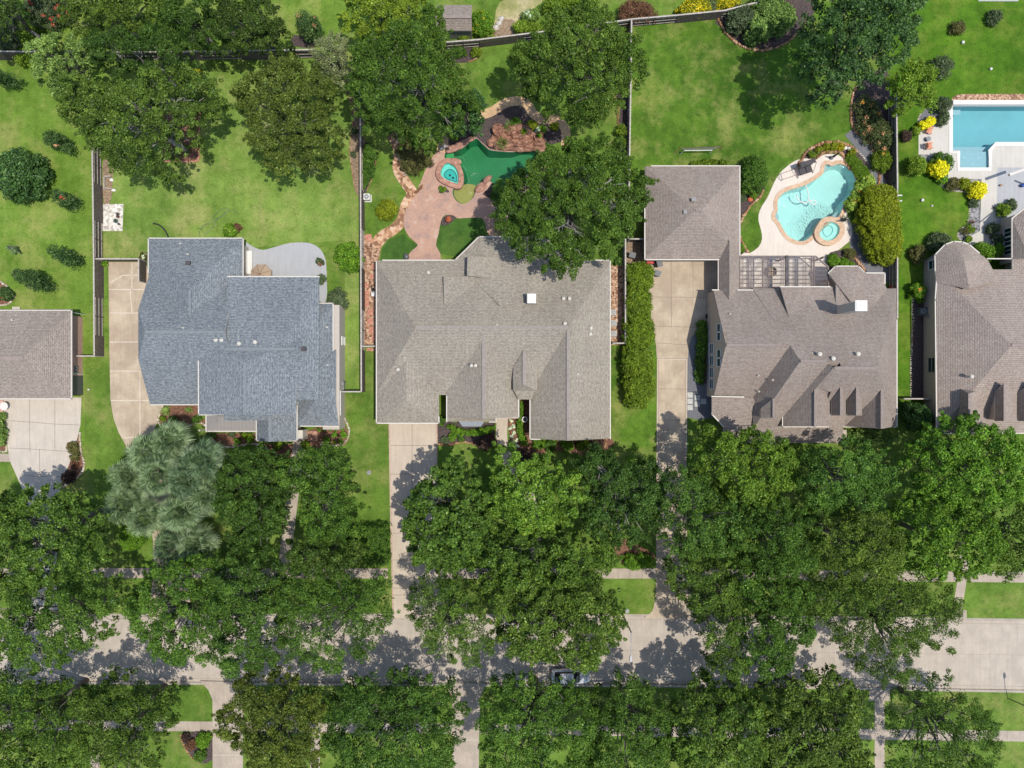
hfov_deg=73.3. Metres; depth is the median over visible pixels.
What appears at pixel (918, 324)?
flower bed
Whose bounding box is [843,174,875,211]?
shrub
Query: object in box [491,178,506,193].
fan palm
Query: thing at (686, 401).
driveway border
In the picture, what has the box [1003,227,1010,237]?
window
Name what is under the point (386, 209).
shrub
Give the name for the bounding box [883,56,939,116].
leafy tree
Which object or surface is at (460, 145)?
boulder
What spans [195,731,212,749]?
shrub
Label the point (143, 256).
shrub
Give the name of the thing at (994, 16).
shrub
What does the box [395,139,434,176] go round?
shrub
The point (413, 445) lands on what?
driveway joint
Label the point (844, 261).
shrub
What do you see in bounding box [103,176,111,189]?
raised bed
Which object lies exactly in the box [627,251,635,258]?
wheeled bin
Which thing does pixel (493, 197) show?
shrub
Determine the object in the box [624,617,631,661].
street lamp
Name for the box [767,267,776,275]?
patio table
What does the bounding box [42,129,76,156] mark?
myrtle tree
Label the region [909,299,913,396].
stone edging
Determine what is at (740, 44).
stone edging
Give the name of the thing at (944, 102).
shrub
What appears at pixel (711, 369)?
window
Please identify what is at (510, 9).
dry grass
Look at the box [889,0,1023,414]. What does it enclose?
lawn
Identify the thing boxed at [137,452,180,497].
fan palm
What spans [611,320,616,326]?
air conditioner
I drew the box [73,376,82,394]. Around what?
side door
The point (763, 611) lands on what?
leafy tree
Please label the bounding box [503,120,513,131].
spiky plant
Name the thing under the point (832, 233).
spa pool
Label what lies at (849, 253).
shrub
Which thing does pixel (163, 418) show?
shrub
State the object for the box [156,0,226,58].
leafy tree
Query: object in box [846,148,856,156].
shrub
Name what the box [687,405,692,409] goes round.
stepping stone
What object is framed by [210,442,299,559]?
leafy tree
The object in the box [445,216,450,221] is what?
clay chiminea
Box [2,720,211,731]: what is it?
pavement
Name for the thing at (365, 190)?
flower bed
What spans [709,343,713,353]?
window
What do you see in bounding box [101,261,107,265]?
shrub
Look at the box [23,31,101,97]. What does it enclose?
leafy tree
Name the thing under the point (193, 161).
stone edging
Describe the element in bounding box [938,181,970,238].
stone edging
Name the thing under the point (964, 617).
path
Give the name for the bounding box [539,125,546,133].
shrub
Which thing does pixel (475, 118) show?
leafy tree
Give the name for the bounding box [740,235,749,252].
stone edging
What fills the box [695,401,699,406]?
stepping stone
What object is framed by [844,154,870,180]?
ornamental grass
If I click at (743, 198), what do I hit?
shrub
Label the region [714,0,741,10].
shrub
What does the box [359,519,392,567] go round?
hedge bush
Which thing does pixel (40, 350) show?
garage house
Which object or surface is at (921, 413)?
shrub
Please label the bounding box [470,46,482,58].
shrub
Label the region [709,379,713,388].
window
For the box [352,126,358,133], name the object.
shrub
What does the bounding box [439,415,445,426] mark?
shrub
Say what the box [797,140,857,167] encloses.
stone edging
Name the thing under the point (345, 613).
leafy tree
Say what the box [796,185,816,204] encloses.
cleaner hose
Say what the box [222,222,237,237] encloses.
shrub
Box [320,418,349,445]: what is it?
stone edging
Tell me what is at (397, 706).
leafy tree
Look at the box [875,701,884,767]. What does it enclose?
path
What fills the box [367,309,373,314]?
stepping stone
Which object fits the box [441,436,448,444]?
shrub
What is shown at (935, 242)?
shrub
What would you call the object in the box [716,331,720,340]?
window
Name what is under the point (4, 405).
bistro table
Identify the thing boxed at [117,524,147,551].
shrub
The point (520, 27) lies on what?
shrub
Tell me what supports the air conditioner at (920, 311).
on the flower bed at (918, 324)
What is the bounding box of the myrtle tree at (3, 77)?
[0,70,24,88]
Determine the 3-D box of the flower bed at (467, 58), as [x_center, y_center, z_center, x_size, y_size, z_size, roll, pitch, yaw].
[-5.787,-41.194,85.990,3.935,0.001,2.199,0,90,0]
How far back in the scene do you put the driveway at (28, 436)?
85.98 m
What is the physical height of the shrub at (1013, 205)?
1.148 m
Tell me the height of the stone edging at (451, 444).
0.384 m
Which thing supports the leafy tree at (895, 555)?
on the ground at (492, 78)
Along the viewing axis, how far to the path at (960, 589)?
85.98 m
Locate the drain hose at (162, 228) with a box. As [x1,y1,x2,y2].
[153,223,168,237]
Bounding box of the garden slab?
[978,0,1017,1]
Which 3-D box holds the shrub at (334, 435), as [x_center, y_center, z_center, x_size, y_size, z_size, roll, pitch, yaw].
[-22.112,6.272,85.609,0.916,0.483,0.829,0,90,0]
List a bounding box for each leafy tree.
[0,0,48,44]
[0,481,116,590]
[0,569,130,673]
[0,650,94,767]
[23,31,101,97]
[54,0,175,43]
[71,664,183,767]
[120,549,225,667]
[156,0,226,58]
[205,548,292,680]
[210,0,297,58]
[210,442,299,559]
[211,664,328,767]
[229,51,346,181]
[271,564,400,675]
[274,440,371,549]
[284,528,370,583]
[308,30,352,89]
[316,664,472,767]
[336,0,431,43]
[400,455,503,578]
[404,571,496,668]
[438,88,488,137]
[474,669,606,767]
[475,558,627,674]
[478,523,623,602]
[485,441,591,537]
[568,441,668,550]
[582,665,674,767]
[652,463,747,561]
[659,667,771,767]
[661,552,750,682]
[690,423,801,510]
[722,560,816,683]
[724,497,826,578]
[747,662,876,767]
[776,434,901,519]
[794,0,928,110]
[797,563,964,690]
[798,506,910,588]
[881,667,1005,767]
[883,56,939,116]
[885,495,1008,582]
[897,410,1023,517]
[969,499,1023,584]
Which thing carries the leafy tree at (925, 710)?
on the ground at (1006, 708)
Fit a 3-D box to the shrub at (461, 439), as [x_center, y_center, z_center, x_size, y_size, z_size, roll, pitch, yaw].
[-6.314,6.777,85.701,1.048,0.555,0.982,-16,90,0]
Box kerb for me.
[0,614,1023,692]
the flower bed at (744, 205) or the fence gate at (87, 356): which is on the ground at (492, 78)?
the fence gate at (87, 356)
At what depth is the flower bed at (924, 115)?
85.99 m
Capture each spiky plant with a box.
[159,405,170,416]
[184,406,192,413]
[495,137,508,147]
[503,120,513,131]
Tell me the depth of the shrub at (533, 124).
85.17 m
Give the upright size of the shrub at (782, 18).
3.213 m
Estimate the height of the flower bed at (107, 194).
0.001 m
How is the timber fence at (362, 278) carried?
on the ground at (492, 78)
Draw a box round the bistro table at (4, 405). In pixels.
[0,402,10,409]
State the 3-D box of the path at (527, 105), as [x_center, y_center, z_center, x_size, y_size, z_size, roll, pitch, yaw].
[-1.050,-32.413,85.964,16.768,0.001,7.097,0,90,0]
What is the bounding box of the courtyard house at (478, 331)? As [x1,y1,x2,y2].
[376,236,610,440]
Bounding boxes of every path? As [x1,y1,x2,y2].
[0,454,9,461]
[91,750,99,767]
[279,439,304,567]
[310,731,320,767]
[370,133,415,247]
[437,96,570,152]
[496,418,541,561]
[845,127,884,271]
[869,690,889,700]
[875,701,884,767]
[954,555,968,620]
[960,610,966,620]
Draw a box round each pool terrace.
[919,108,1023,259]
[996,167,1023,257]
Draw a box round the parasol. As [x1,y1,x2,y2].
[251,264,270,275]
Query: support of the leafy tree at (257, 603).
on the ground at (492, 78)
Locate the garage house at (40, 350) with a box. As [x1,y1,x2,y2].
[0,310,84,398]
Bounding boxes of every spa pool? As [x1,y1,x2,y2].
[436,158,463,189]
[812,216,844,245]
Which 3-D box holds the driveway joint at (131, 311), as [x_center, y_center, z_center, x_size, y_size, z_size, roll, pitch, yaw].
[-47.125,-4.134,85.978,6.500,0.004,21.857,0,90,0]
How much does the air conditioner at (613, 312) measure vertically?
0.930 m
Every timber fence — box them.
[0,49,347,80]
[91,148,103,355]
[360,117,364,391]
[446,18,631,49]
[623,238,625,343]
[626,19,631,241]
[632,0,783,25]
[887,93,897,318]
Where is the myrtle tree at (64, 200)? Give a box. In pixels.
[49,188,81,211]
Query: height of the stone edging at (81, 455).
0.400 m
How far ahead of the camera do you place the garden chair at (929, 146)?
85.43 m
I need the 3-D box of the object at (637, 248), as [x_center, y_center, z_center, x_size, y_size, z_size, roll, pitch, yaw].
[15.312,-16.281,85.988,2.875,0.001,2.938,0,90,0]
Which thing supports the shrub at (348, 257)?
on the lawn at (313, 205)
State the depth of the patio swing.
85.20 m
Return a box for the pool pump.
[371,285,375,296]
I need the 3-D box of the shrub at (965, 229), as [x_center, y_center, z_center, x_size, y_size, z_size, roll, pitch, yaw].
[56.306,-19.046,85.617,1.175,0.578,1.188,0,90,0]
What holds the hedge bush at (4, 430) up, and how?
on the lawn at (33, 231)
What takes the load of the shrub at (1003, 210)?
on the pool terrace at (1007, 156)
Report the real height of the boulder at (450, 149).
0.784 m
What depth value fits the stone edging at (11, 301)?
85.86 m
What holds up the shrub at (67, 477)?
on the flower bed at (78, 469)
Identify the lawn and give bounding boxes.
[0,0,344,58]
[0,59,103,449]
[104,58,363,390]
[380,234,416,259]
[436,218,488,255]
[611,345,656,499]
[631,1,887,252]
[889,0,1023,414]
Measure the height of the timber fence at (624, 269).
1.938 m
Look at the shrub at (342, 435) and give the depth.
85.52 m
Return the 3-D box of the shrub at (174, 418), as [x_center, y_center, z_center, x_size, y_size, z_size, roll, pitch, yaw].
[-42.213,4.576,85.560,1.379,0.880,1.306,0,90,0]
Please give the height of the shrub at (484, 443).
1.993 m
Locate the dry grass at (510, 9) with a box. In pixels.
[494,0,542,23]
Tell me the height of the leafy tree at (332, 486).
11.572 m
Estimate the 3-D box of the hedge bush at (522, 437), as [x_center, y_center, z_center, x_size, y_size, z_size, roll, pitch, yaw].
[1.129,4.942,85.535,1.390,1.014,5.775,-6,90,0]
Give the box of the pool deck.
[740,154,851,287]
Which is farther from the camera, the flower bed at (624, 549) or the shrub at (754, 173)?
the flower bed at (624, 549)
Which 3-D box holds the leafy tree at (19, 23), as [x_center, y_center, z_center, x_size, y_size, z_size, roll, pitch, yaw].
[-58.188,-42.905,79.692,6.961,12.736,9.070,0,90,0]
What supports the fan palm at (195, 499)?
on the ground at (492, 78)
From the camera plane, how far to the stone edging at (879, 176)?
85.84 m
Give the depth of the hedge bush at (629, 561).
84.86 m
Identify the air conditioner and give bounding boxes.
[363,194,371,201]
[611,310,615,315]
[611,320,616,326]
[611,331,616,336]
[915,308,926,315]
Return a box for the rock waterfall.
[487,123,545,151]
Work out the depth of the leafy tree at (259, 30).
77.43 m
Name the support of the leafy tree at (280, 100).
on the lawn at (313, 205)
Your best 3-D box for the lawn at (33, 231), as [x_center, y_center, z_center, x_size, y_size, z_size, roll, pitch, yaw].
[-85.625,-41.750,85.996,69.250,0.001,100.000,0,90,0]
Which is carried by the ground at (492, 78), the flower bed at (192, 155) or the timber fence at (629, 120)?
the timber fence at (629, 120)
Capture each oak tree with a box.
[54,66,233,184]
[80,22,213,95]
[343,2,485,155]
[489,131,659,281]
[506,0,650,128]
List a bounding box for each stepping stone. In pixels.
[365,234,371,240]
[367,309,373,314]
[367,318,372,324]
[368,327,374,332]
[687,392,692,397]
[687,399,692,403]
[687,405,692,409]
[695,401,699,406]
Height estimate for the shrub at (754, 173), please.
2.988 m
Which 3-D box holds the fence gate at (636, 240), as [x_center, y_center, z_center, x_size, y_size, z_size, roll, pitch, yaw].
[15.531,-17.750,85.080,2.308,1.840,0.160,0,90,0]
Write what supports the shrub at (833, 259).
on the flower bed at (840, 253)
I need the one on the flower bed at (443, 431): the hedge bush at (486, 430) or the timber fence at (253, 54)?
the hedge bush at (486, 430)
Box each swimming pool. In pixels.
[445,138,537,203]
[771,160,855,244]
[949,100,1023,170]
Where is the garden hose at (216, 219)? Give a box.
[199,208,238,234]
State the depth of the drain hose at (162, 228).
85.85 m
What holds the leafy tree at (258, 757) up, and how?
on the ground at (1006, 708)
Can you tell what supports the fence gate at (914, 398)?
on the lawn at (983, 49)
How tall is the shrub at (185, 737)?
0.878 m
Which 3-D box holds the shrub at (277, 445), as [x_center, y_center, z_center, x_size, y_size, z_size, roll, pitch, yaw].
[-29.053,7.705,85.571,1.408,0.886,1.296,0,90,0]
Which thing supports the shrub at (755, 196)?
on the flower bed at (744, 205)
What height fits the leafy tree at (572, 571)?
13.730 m
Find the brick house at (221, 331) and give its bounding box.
[138,238,345,441]
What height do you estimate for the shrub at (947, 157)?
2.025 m
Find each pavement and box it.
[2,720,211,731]
[85,568,387,578]
[246,722,451,733]
[440,569,655,578]
[486,724,1023,741]
[689,569,1023,582]
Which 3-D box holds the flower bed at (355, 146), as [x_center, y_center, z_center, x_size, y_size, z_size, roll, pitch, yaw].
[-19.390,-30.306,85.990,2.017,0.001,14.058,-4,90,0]
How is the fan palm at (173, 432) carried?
on the ground at (492, 78)
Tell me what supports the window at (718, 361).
in the gabled house at (805, 364)
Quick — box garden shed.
[435,5,471,38]
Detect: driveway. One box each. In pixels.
[0,398,80,616]
[108,262,191,617]
[200,681,244,767]
[389,424,442,617]
[445,683,485,767]
[645,260,717,618]
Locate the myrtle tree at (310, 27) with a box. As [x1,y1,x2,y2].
[295,9,323,45]
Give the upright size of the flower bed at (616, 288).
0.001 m
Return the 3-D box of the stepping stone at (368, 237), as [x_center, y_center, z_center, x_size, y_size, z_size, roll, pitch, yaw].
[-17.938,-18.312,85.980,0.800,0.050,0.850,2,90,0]
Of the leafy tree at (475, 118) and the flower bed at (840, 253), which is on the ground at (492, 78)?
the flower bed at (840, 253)
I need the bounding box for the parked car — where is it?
[551,666,589,685]
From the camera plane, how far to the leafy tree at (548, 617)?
74.12 m
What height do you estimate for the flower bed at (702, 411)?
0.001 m
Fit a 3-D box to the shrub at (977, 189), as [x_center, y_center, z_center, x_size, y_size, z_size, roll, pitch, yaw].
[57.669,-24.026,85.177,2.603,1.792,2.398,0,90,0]
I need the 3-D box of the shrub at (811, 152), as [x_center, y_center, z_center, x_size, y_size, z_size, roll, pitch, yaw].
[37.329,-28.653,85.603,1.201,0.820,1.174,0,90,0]
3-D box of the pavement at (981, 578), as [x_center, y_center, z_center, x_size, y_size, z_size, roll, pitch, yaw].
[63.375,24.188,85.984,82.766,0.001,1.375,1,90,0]
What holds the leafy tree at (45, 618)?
on the ground at (492, 78)
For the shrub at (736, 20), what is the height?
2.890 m
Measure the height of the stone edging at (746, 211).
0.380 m
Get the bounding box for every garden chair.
[924,127,933,134]
[924,142,932,149]
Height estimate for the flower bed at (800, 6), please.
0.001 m
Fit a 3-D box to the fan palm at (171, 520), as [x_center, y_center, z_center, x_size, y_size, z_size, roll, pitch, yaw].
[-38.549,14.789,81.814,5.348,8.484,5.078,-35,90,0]
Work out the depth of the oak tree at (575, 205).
74.21 m
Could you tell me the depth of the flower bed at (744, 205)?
85.99 m
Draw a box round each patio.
[245,242,326,302]
[403,137,549,259]
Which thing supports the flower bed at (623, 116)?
on the ground at (492, 78)
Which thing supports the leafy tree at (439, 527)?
on the ground at (492, 78)
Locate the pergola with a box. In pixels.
[739,255,828,288]
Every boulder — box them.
[445,144,457,152]
[454,139,468,149]
[465,136,475,141]
[475,183,486,192]
[483,175,491,183]
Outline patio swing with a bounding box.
[794,158,816,178]
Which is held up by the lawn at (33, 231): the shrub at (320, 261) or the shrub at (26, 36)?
the shrub at (26, 36)
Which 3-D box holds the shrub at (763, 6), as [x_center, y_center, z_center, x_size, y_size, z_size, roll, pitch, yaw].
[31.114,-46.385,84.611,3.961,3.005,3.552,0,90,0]
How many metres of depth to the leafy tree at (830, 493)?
75.56 m
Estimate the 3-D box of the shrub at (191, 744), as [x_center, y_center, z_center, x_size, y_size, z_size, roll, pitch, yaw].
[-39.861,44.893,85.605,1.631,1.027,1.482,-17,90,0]
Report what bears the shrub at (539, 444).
on the flower bed at (610, 443)
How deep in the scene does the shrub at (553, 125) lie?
85.19 m
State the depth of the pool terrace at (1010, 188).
85.98 m
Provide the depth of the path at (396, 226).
85.99 m
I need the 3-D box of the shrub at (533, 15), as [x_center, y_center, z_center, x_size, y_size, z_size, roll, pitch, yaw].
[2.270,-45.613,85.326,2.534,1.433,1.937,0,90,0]
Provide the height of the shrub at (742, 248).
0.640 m
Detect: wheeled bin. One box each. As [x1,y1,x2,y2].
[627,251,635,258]
[654,270,661,276]
[655,260,662,266]
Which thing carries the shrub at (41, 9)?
on the lawn at (327, 12)
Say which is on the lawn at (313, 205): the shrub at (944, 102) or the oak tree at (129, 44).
the oak tree at (129, 44)
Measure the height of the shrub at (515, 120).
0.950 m
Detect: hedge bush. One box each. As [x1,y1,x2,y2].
[0,412,8,446]
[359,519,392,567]
[362,142,377,188]
[447,423,495,436]
[516,401,527,445]
[619,343,655,379]
[620,314,655,349]
[620,374,656,409]
[622,261,654,293]
[622,550,653,570]
[623,288,653,317]
[851,183,903,267]
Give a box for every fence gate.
[76,355,102,356]
[95,258,138,261]
[138,259,146,282]
[627,238,643,241]
[898,398,931,398]
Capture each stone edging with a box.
[0,281,14,305]
[0,439,7,452]
[62,432,84,487]
[157,409,277,456]
[163,113,200,162]
[180,734,198,762]
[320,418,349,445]
[346,90,356,190]
[403,184,422,196]
[437,441,477,445]
[508,418,518,450]
[717,18,772,51]
[740,190,763,223]
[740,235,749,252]
[775,24,803,48]
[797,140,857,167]
[810,149,846,164]
[849,86,874,154]
[854,255,865,270]
[877,170,880,185]
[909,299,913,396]
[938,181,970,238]
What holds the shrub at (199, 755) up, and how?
on the flower bed at (209, 750)
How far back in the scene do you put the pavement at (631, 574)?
85.98 m
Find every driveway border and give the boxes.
[389,424,436,610]
[657,359,686,452]
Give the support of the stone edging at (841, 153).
on the ground at (492, 78)
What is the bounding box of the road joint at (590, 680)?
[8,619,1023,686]
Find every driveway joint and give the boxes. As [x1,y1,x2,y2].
[6,399,71,476]
[109,275,151,437]
[390,445,435,586]
[657,294,705,449]
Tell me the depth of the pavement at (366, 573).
85.98 m
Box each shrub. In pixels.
[0,26,24,57]
[0,147,54,205]
[0,286,15,300]
[11,268,56,293]
[13,45,36,68]
[15,23,44,47]
[22,0,82,32]
[60,470,75,484]
[66,441,79,453]
[69,451,80,461]
[70,461,79,469]
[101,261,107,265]
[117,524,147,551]
[139,252,147,260]
[159,416,166,421]
[168,416,177,422]
[181,732,190,742]
[184,738,195,750]
[191,414,201,423]
[192,749,206,762]
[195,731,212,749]
[207,432,216,438]
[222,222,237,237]
[228,432,235,437]
[232,223,242,232]
[233,438,240,443]
[240,432,247,439]
[247,437,253,443]
[273,441,283,450]
[301,439,309,449]
[315,257,324,265]
[317,274,326,284]
[322,435,330,441]
[326,287,349,309]
[331,432,337,437]
[333,241,364,274]
[340,431,347,438]
[349,151,355,157]
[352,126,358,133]
[375,199,398,220]
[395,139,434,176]
[438,185,446,192]
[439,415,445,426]
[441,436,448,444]
[448,433,457,441]
[456,45,467,58]
[458,35,469,39]
[458,436,464,442]
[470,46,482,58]
[471,9,494,37]
[476,433,496,450]
[490,190,500,200]
[511,19,542,38]
[511,117,521,124]
[519,448,531,460]
[521,8,539,22]
[521,128,526,134]
[526,119,538,131]
[532,439,546,449]
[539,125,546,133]
[541,0,599,15]
[544,440,556,451]
[549,122,559,131]
[560,440,573,452]
[575,440,588,450]
[590,439,603,447]
[615,123,627,136]
[616,0,659,24]
[674,0,711,20]
[691,158,727,164]
[693,319,707,385]
[706,0,716,10]
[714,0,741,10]
[724,3,755,37]
[740,154,769,196]
[740,192,746,202]
[740,243,744,252]
[742,13,772,48]
[749,188,758,199]
[750,0,777,15]
[763,0,797,39]
[808,150,816,158]
[815,146,824,153]
[823,143,829,150]
[826,253,840,266]
[830,142,837,150]
[837,142,844,150]
[839,257,850,265]
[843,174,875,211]
[843,248,855,258]
[844,427,901,448]
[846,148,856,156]
[848,93,880,117]
[853,112,894,152]
[868,149,892,174]
[898,400,934,433]
[900,129,911,143]
[904,155,926,176]
[906,244,926,264]
[906,282,927,299]
[911,125,921,136]
[917,116,935,130]
[921,54,955,82]
[923,231,952,252]
[926,159,949,179]
[927,151,955,171]
[932,95,952,113]
[934,175,948,184]
[936,111,950,127]
[943,177,959,191]
[948,20,966,35]
[959,177,971,191]
[960,226,968,235]
[965,235,972,243]
[966,180,987,199]
[966,223,975,233]
[967,198,979,207]
[972,241,1005,261]
[984,222,1000,234]
[985,9,1003,26]
[990,234,1004,243]
[993,202,1011,217]
[1003,198,1017,210]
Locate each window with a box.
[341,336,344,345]
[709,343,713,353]
[709,355,713,365]
[709,367,713,377]
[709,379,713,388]
[716,323,720,332]
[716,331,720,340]
[716,349,720,358]
[716,357,720,366]
[927,357,934,372]
[928,259,933,269]
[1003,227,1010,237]
[1003,236,1010,246]
[1003,245,1010,255]
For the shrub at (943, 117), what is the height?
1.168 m
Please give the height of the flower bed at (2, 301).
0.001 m
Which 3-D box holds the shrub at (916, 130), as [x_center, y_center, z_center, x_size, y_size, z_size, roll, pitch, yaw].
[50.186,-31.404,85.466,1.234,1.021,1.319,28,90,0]
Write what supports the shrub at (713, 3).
on the ground at (492, 78)
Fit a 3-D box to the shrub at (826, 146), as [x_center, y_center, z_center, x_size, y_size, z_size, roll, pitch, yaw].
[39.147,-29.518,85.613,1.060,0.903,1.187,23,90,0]
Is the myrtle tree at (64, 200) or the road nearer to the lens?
the myrtle tree at (64, 200)
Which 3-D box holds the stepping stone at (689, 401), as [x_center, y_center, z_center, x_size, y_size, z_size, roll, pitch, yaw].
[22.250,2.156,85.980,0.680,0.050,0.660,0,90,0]
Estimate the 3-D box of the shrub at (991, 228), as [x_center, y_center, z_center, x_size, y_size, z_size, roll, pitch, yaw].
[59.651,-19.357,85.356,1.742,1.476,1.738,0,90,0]
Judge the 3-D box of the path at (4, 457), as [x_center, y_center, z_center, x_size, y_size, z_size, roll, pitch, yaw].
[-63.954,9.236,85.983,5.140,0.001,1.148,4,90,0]
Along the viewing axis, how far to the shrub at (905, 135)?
85.19 m
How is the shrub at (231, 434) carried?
on the flower bed at (180, 413)
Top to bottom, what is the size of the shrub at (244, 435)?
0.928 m
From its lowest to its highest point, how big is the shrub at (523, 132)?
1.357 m
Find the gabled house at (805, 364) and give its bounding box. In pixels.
[644,165,897,442]
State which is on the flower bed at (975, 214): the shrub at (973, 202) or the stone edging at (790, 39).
the shrub at (973, 202)
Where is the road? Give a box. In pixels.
[0,616,1023,689]
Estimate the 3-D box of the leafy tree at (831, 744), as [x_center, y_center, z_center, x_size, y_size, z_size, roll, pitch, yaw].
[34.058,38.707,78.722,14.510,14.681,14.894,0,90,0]
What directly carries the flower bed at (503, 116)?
on the ground at (492, 78)
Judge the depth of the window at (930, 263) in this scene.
84.35 m
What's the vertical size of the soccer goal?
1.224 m
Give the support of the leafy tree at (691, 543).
on the ground at (492, 78)
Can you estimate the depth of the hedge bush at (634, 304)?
83.46 m
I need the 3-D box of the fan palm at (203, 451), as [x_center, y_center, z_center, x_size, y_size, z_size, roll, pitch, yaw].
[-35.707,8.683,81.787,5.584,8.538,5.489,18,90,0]
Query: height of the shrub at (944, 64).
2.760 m
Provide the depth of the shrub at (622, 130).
84.59 m
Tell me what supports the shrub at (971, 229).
on the flower bed at (975, 214)
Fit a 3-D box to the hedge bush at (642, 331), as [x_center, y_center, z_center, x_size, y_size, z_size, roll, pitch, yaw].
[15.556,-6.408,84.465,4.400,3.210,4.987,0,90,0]
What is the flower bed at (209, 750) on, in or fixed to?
on the ground at (1006, 708)
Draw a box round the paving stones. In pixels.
[102,204,122,230]
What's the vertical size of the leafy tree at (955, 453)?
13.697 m
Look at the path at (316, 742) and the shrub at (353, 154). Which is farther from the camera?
the path at (316, 742)
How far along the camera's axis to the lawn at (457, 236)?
86.00 m
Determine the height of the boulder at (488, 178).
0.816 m
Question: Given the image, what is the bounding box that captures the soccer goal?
[674,146,721,154]
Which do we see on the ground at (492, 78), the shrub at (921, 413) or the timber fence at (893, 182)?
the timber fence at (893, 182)
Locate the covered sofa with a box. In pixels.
[246,251,252,273]
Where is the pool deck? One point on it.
(774, 242)
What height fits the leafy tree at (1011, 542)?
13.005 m
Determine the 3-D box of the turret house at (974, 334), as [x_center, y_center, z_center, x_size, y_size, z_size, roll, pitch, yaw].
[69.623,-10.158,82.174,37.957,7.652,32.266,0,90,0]
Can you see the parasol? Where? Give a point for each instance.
(261, 270)
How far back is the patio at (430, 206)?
85.97 m
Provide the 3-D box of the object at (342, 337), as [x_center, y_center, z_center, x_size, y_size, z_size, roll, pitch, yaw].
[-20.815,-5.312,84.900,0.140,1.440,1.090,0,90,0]
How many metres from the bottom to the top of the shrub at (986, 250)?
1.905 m
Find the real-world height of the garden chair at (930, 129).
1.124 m
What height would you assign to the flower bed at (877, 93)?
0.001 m
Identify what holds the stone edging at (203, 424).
on the ground at (492, 78)
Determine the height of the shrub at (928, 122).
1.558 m
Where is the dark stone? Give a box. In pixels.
[403,253,408,259]
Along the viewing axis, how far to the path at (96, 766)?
85.98 m
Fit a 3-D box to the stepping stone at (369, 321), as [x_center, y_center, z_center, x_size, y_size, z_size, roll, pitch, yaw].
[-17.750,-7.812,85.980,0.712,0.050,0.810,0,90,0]
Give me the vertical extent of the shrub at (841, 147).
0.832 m
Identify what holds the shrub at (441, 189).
on the flower bed
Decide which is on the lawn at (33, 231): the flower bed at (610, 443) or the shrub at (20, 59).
the shrub at (20, 59)
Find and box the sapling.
[6,244,20,254]
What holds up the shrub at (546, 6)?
on the ground at (492, 78)
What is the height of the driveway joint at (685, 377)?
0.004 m
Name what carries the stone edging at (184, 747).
on the ground at (1006, 708)
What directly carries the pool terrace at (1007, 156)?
on the lawn at (983, 49)
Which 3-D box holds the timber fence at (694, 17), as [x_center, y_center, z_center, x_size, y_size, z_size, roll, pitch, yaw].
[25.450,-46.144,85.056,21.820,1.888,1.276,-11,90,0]
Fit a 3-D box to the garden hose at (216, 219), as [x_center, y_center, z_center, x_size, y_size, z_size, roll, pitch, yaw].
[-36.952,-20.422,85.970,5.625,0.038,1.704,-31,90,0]
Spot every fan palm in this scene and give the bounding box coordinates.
[101,483,153,525]
[105,458,152,494]
[122,428,167,474]
[122,496,165,537]
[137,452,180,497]
[148,419,195,462]
[150,525,194,562]
[157,494,207,533]
[162,460,211,500]
[174,522,221,564]
[179,434,229,480]
[184,477,222,516]
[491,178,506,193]
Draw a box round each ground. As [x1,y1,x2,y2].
[0,0,1023,618]
[0,684,1023,767]
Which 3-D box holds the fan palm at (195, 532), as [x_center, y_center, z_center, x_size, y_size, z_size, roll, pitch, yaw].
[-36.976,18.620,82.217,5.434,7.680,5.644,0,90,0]
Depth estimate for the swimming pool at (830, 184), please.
87.40 m
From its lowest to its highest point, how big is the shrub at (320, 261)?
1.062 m
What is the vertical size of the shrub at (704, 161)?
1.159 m
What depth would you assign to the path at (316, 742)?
85.98 m
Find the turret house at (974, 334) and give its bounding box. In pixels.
[923,168,1023,434]
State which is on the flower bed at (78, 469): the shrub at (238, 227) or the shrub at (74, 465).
the shrub at (74, 465)
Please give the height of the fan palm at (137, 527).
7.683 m
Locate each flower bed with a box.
[0,283,10,303]
[62,435,82,486]
[103,160,113,203]
[159,405,347,457]
[162,110,197,160]
[182,731,212,763]
[291,35,314,47]
[347,91,359,196]
[363,235,385,344]
[364,141,375,192]
[437,422,494,443]
[441,215,455,224]
[448,105,560,150]
[454,47,480,62]
[483,183,510,198]
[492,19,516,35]
[508,400,614,454]
[611,265,622,344]
[613,539,654,563]
[616,94,627,155]
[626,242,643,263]
[687,335,712,419]
[697,340,705,384]
[715,0,814,50]
[740,186,764,229]
[804,144,869,171]
[828,250,866,271]
[850,175,894,282]
[852,67,889,184]
[911,332,923,397]
[912,293,923,331]
[917,98,948,126]
[919,154,981,240]
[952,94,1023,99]
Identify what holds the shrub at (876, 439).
on the ground at (492, 78)
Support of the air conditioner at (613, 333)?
on the flower bed at (616, 288)
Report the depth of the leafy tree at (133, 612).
75.68 m
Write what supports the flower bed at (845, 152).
on the ground at (492, 78)
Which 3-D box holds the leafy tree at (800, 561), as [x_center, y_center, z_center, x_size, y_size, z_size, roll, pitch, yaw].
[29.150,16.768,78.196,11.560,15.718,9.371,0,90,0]
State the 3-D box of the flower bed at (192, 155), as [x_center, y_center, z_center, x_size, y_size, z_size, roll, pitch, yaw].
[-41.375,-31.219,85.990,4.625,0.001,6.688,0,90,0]
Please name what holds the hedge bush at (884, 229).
on the flower bed at (886, 268)
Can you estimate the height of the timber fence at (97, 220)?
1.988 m
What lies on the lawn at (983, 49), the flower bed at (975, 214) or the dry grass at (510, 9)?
the flower bed at (975, 214)
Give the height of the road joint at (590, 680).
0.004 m

